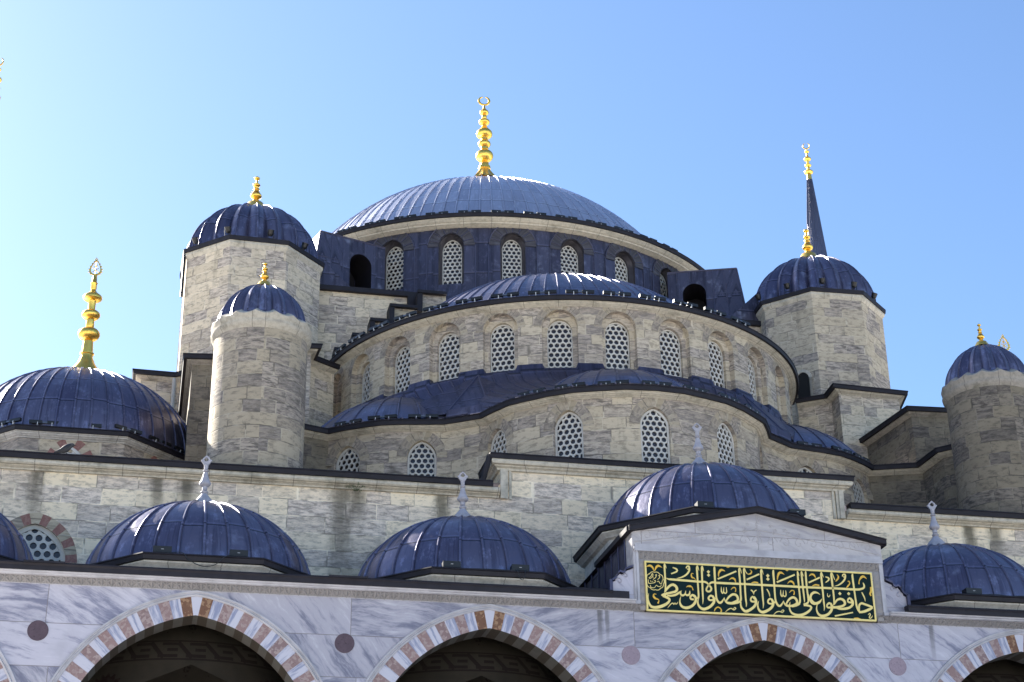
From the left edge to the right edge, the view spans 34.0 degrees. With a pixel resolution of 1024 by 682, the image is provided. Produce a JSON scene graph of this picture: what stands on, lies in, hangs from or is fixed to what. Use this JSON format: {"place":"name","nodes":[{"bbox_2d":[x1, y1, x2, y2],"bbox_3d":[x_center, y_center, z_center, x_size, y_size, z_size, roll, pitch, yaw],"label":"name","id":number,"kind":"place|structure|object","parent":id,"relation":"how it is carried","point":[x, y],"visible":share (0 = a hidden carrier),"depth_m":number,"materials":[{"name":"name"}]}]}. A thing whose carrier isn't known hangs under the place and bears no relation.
{"place":"outdoors","nodes":[
{"label":"outdoors","id":0,"kind":"place"},
{"bbox_2d":[0,0,1023,407],"label":"sky","id":1,"kind":"structure","parent":0,"point":[125,125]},
{"bbox_2d":[0,97,1023,586],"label":"mosque","id":2,"kind":"structure","parent":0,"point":[258,393],"depth_m":54.98,"materials":[{"name":"grey stone"}]},
{"bbox_2d":[0,417,21,426],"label":"linear floodlight","id":3,"kind":"object","parent":2,"relation":"attached to","point":[12,421],"visible":1,"depth_m":52.18,"materials":[{"name":"metal"}]},
{"bbox_2d":[29,419,58,425],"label":"linear floodlight","id":4,"kind":"object","parent":2,"relation":"on","point":[31,421],"visible":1,"depth_m":52.29,"materials":[{"name":"metal"}]},
{"bbox_2d":[54,443,75,452],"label":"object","id":5,"kind":"object","parent":2,"relation":"on","point":[65,448],"visible":1,"depth_m":44.97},
{"bbox_2d":[88,423,101,428],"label":"linear floodlight","id":6,"kind":"object","parent":2,"relation":"on","point":[96,425],"visible":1,"depth_m":52.62,"materials":[{"name":"metal"}]},
{"bbox_2d":[114,424,141,434],"bbox_3d":[-12.129,2.829,52.955,0.960,0.185,0.105,21,-32,-39],"label":"linear floodlight","id":7,"kind":"object","parent":2,"relation":"on","point":[125,428],"visible":1,"depth_m":52.91,"materials":[{"name":"metal"}]},
{"bbox_2d":[149,435,171,446],"bbox_3d":[-11.335,3.262,53.926,0.105,0.185,0.960,-16,-28,29],"label":"linear floodlight","id":8,"kind":"object","parent":2,"relation":"on","point":[158,440],"visible":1,"depth_m":53.81,"materials":[{"name":"metal"}]},
{"bbox_2d":[174,445,184,452],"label":"linear floodlight","id":9,"kind":"object","parent":2,"relation":"on","point":[180,450],"visible":0.55,"depth_m":54.58,"materials":[{"name":"metal"}]},
{"bbox_2d":[192,237,198,245],"bbox_3d":[-12.170,-3.806,64.300,0.262,0.410,0.272,-2,-25,3],"label":"spotlight","id":10,"kind":"object","parent":2,"relation":"attached to","point":[195,240],"visible":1,"depth_m":64.25,"materials":[{"name":"black metal"}]},
{"bbox_2d":[224,226,230,235],"bbox_3d":[-10.784,-4.179,63.525,0.262,0.410,0.272,13,-28,-27],"label":"spotlight","id":11,"kind":"object","parent":2,"relation":"attached to","point":[227,229],"visible":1,"depth_m":63.48,"materials":[{"name":"black metal"}]},
{"bbox_2d":[267,229,273,238],"bbox_3d":[-9.182,-4.078,63.792,0.262,0.410,0.272,-8,-26,16],"label":"spotlight","id":12,"kind":"object","parent":2,"relation":"attached to","point":[270,232],"visible":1,"depth_m":63.75,"materials":[{"name":"black metal"}]},
{"bbox_2d":[301,242,308,251],"bbox_3d":[-8.010,-3.628,64.812,0.272,0.410,0.262,3,-25,-8],"label":"spotlight","id":13,"kind":"object","parent":2,"relation":"attached to","point":[304,246],"visible":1,"depth_m":64.76,"materials":[{"name":"black metal"}]},
{"bbox_2d":[332,343,345,355],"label":"linear floodlight","id":14,"kind":"object","parent":2,"relation":"attached to","point":[341,347],"visible":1,"depth_m":60.17,"materials":[{"name":"metal"}]},
{"bbox_2d":[337,226,356,232],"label":"linear floodlight","id":15,"kind":"object","parent":2,"relation":"attached to","point":[346,229],"visible":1,"depth_m":71.50,"materials":[{"name":"black metal"}]},
{"bbox_2d":[334,418,361,425],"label":"linear floodlight","id":16,"kind":"object","parent":2,"relation":"attached to","point":[348,422],"visible":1,"depth_m":54.15,"materials":[{"name":"metal"}]},
{"bbox_2d":[346,482,364,491],"bbox_3d":[-4.324,4.025,46.313,0.350,0.308,0.454,-23,-33,39],"label":"wall sprig","id":17,"kind":"object","parent":2,"relation":"attached to","point":[354,488],"depth_m":46.34,"materials":[{"name":"green plant"}]},
{"bbox_2d":[348,331,364,342],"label":"linear floodlight","id":18,"kind":"object","parent":2,"relation":"attached to","point":[354,338],"visible":1,"depth_m":59.24,"materials":[{"name":"metal"}]},
{"bbox_2d":[364,219,385,224],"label":"linear floodlight","id":19,"kind":"object","parent":2,"relation":"attached to","point":[375,222],"visible":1,"depth_m":70.93,"materials":[{"name":"metal"}]},
{"bbox_2d":[369,320,388,331],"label":"linear floodlight","id":20,"kind":"object","parent":2,"relation":"attached to","point":[382,324],"visible":1,"depth_m":58.41,"materials":[{"name":"metal"}]},
{"bbox_2d":[368,414,396,419],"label":"linear floodlight","id":21,"kind":"object","parent":2,"relation":"attached to","point":[390,416],"visible":1,"depth_m":53.76,"materials":[{"name":"metal"}]},
{"bbox_2d":[394,310,416,320],"bbox_3d":[-3.676,-0.836,57.699,0.960,0.185,0.105,-17,-29,32],"label":"linear floodlight","id":22,"kind":"object","parent":2,"relation":"attached to","point":[408,314],"visible":1,"depth_m":57.67,"materials":[{"name":"metal"}]},
{"bbox_2d":[394,214,416,218],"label":"linear floodlight","id":23,"kind":"object","parent":2,"relation":"attached to","point":[412,215],"visible":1,"depth_m":70.56,"materials":[{"name":"metal"}]},
{"bbox_2d":[408,414,437,417],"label":"linear floodlight","id":24,"kind":"object","parent":2,"relation":"attached to","point":[420,415],"visible":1,"depth_m":53.72,"materials":[{"name":"metal"}]},
{"bbox_2d":[423,302,448,311],"bbox_3d":[-2.603,-1.125,57.096,0.960,0.185,0.105,-13,-27,25],"label":"linear floodlight","id":25,"kind":"object","parent":2,"relation":"attached to","point":[441,305],"visible":1,"depth_m":57.07,"materials":[{"name":"metal"}]},
{"bbox_2d":[426,211,447,214],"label":"linear floodlight","id":26,"kind":"object","parent":2,"relation":"attached to","point":[441,212],"visible":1,"depth_m":70.30,"materials":[{"name":"metal"}]},
{"bbox_2d":[455,296,482,303],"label":"linear floodlight","id":27,"kind":"object","parent":2,"relation":"attached to","point":[466,300],"visible":1,"depth_m":56.62,"materials":[{"name":"metal"}]},
{"bbox_2d":[458,210,480,212],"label":"linear floodlight","id":28,"kind":"object","parent":2,"relation":"attached to","point":[469,211],"visible":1,"depth_m":70.18,"materials":[{"name":"metal"}]},
{"bbox_2d":[491,210,513,212],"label":"linear floodlight","id":29,"kind":"object","parent":2,"relation":"attached to","point":[512,211],"visible":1,"depth_m":70.22,"materials":[{"name":"metal"}]},
{"bbox_2d":[491,292,518,298],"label":"linear floodlight","id":30,"kind":"object","parent":2,"relation":"attached to","point":[509,294],"visible":1,"depth_m":56.31,"materials":[{"name":"metal"}]},
{"bbox_2d":[517,387,545,395],"bbox_3d":[0.613,1.629,52.052,0.960,0.185,0.105,-14,-28,26],"label":"linear floodlight","id":31,"kind":"object","parent":2,"relation":"attached to","point":[533,391],"visible":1,"depth_m":52.00,"materials":[{"name":"metal"}]},
{"bbox_2d":[524,211,545,214],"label":"linear floodlight","id":32,"kind":"object","parent":2,"relation":"attached to","point":[529,212],"visible":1,"depth_m":70.40,"materials":[{"name":"metal"}]},
{"bbox_2d":[528,290,556,294],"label":"linear floodlight","id":33,"kind":"object","parent":2,"relation":"attached to","point":[537,292],"visible":1,"depth_m":56.14,"materials":[{"name":"metal"}]},
{"bbox_2d":[555,214,576,218],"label":"linear floodlight","id":34,"kind":"object","parent":2,"relation":"attached to","point":[566,216],"visible":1,"depth_m":70.74,"materials":[{"name":"metal"}]},
{"bbox_2d":[554,381,584,388],"bbox_3d":[1.785,1.411,51.608,0.960,0.185,0.105,-8,-26,16],"label":"linear floodlight","id":35,"kind":"object","parent":2,"relation":"attached to","point":[573,384],"visible":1,"depth_m":51.58,"materials":[{"name":"metal"}]},
{"bbox_2d":[566,289,593,294],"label":"linear floodlight","id":36,"kind":"object","parent":2,"relation":"attached to","point":[570,291],"visible":1,"depth_m":56.14,"materials":[{"name":"metal"}]},
{"bbox_2d":[586,219,606,224],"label":"linear floodlight","id":37,"kind":"object","parent":2,"relation":"attached to","point":[596,222],"visible":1,"depth_m":71.23,"materials":[{"name":"metal"}]},
{"bbox_2d":[597,379,628,384],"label":"linear floodlight","id":38,"kind":"object","parent":2,"relation":"attached to","point":[616,381],"visible":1,"depth_m":51.40,"materials":[{"name":"metal"}]},
{"bbox_2d":[603,290,630,296],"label":"linear floodlight","id":39,"kind":"object","parent":2,"relation":"attached to","point":[611,293],"visible":1,"depth_m":56.30,"materials":[{"name":"metal"}]},
{"bbox_2d":[614,226,632,232],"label":"linear floodlight","id":40,"kind":"object","parent":2,"relation":"attached to","point":[623,229],"visible":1,"depth_m":71.80,"materials":[{"name":"metal"}]},
{"bbox_2d":[639,294,665,300],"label":"linear floodlight","id":41,"kind":"object","parent":2,"relation":"attached to","point":[658,298],"visible":1,"depth_m":56.62,"materials":[{"name":"metal"}]},
{"bbox_2d":[641,380,671,385],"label":"linear floodlight","id":42,"kind":"object","parent":2,"relation":"attached to","point":[654,382],"visible":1,"depth_m":51.50,"materials":[{"name":"metal"}]},
{"bbox_2d":[673,299,697,307],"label":"linear floodlight","id":43,"kind":"object","parent":2,"relation":"attached to","point":[680,302],"visible":1,"depth_m":57.08,"materials":[{"name":"metal"}]},
{"bbox_2d":[682,384,708,392],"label":"linear floodlight","id":44,"kind":"object","parent":2,"relation":"attached to","point":[699,389],"visible":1,"depth_m":51.95,"materials":[{"name":"metal"}]},
{"bbox_2d":[703,306,725,316],"bbox_3d":[6.995,-0.980,57.698,0.960,0.185,0.105,16,-29,-32],"label":"linear floodlight","id":45,"kind":"object","parent":2,"relation":"attached to","point":[711,310],"visible":1,"depth_m":57.67,"materials":[{"name":"metal"}]},
{"bbox_2d":[718,392,739,402],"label":"linear floodlight","id":46,"kind":"object","parent":2,"relation":"attached to","point":[727,396],"visible":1,"depth_m":52.56,"materials":[{"name":"metal"}]},
{"bbox_2d":[730,315,750,326],"bbox_3d":[7.975,-0.659,58.430,0.960,0.185,0.105,21,-32,-39],"label":"linear floodlight","id":47,"kind":"object","parent":2,"relation":"attached to","point":[736,319],"visible":1,"depth_m":58.39,"materials":[{"name":"metal"}]},
{"bbox_2d":[744,403,760,413],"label":"linear floodlight","id":48,"kind":"object","parent":2,"relation":"attached to","point":[755,410],"visible":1,"depth_m":53.53,"materials":[{"name":"metal"}]},
{"bbox_2d":[755,294,760,303],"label":"spotlight","id":49,"kind":"object","parent":2,"relation":"attached to","point":[758,297],"visible":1,"depth_m":69.37,"materials":[{"name":"black metal"}]},
{"bbox_2d":[783,283,789,291],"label":"spotlight","id":50,"kind":"object","parent":2,"relation":"attached to","point":[786,285],"visible":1,"depth_m":68.45,"materials":[{"name":"black metal"}]},
{"bbox_2d":[796,441,822,446],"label":"linear floodlight","id":51,"kind":"object","parent":2,"relation":"attached to","point":[805,443],"visible":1,"depth_m":56.43,"materials":[{"name":"metal"}]},
{"bbox_2d":[819,278,825,286],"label":"spotlight","id":52,"kind":"object","parent":2,"relation":"attached to","point":[822,280],"visible":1,"depth_m":68.06,"materials":[{"name":"black metal"}]},
{"bbox_2d":[831,445,851,453],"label":"linear floodlight","id":53,"kind":"object","parent":2,"relation":"attached to","point":[837,448],"visible":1,"depth_m":56.92,"materials":[{"name":"metal"}]},
{"bbox_2d":[851,281,856,289],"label":"spotlight","id":54,"kind":"object","parent":2,"relation":"attached to","point":[853,284],"visible":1,"depth_m":68.42,"materials":[{"name":"black metal"}]},
{"bbox_2d":[853,452,869,460],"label":"linear floodlight","id":55,"kind":"object","parent":2,"relation":"attached to","point":[859,455],"visible":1,"depth_m":57.60,"materials":[{"name":"metal"}]},
{"bbox_2d":[871,292,877,300],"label":"spotlight","id":56,"kind":"object","parent":2,"relation":"attached to","point":[873,295],"visible":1,"depth_m":69.40,"materials":[{"name":"black metal"}]},
{"label":"courtyard paving","id":57,"kind":"structure","parent":0,"visible":0},
{"bbox_2d":[0,423,1023,681],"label":"courtyard portico","id":58,"kind":"structure","parent":57,"relation":"on","point":[124,603],"depth_m":40.06,"materials":[{"name":"stone"}]},
{"bbox_2d":[153,545,171,552],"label":"box floodlight","id":59,"kind":"object","parent":58,"relation":"on","point":[165,549],"visible":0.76,"depth_m":38.71,"materials":[{"name":"black metal"}]},
{"bbox_2d":[169,552,230,566],"bbox_3d":[-7.203,5.037,38.565,1.414,0.366,0.209,3,-25,-8],"label":"power cable","id":60,"kind":"object","parent":58,"relation":"hanging from","point":[195,563],"visible":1,"depth_m":38.51,"materials":[{"name":"black rubber"}]},
{"bbox_2d":[229,549,247,556],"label":"box floodlight","id":61,"kind":"object","parent":58,"relation":"on","point":[242,553],"visible":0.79,"depth_m":39.06,"materials":[{"name":"metal"}]},
{"bbox_2d":[441,560,460,567],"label":"box floodlight","id":62,"kind":"object","parent":58,"relation":"on","point":[457,564],"visible":0.77,"depth_m":40.06,"materials":[{"name":"metal"}]},
{"bbox_2d":[510,564,528,570],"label":"box floodlight","id":63,"kind":"object","parent":58,"relation":"on","point":[519,567],"visible":0.79,"depth_m":40.39,"materials":[{"name":"metal"}]},
{"bbox_2d":[694,501,713,506],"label":"box floodlight","id":64,"kind":"object","parent":58,"relation":"on","point":[705,503],"visible":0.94,"depth_m":42.68,"materials":[{"name":"metal"}]},
{"bbox_2d":[644,561,876,621],"bbox_3d":[6.096,6.143,41.037,5.898,1.243,0.108,5,-25,-11],"label":"calligraphy panel","id":65,"kind":"object","parent":58,"relation":"attached to","point":[712,589],"visible":1,"depth_m":40.98,"materials":[{"name":"paint"}]},
{"bbox_2d":[788,509,805,515],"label":"box floodlight","id":66,"kind":"object","parent":58,"relation":"on","point":[802,512],"visible":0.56,"depth_m":43.34,"materials":[{"name":"metal"}]},
{"bbox_2d":[962,588,981,593],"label":"box floodlight","id":67,"kind":"object","parent":58,"relation":"on","point":[972,590],"visible":0.78,"depth_m":42.73,"materials":[{"name":"metal"}]},
{"bbox_2d":[802,143,826,255],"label":"minaret","id":68,"kind":"object","parent":57,"relation":"on","point":[815,234],"visible":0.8,"depth_m":112.78,"materials":[{"name":"blue metal"}]}
]}

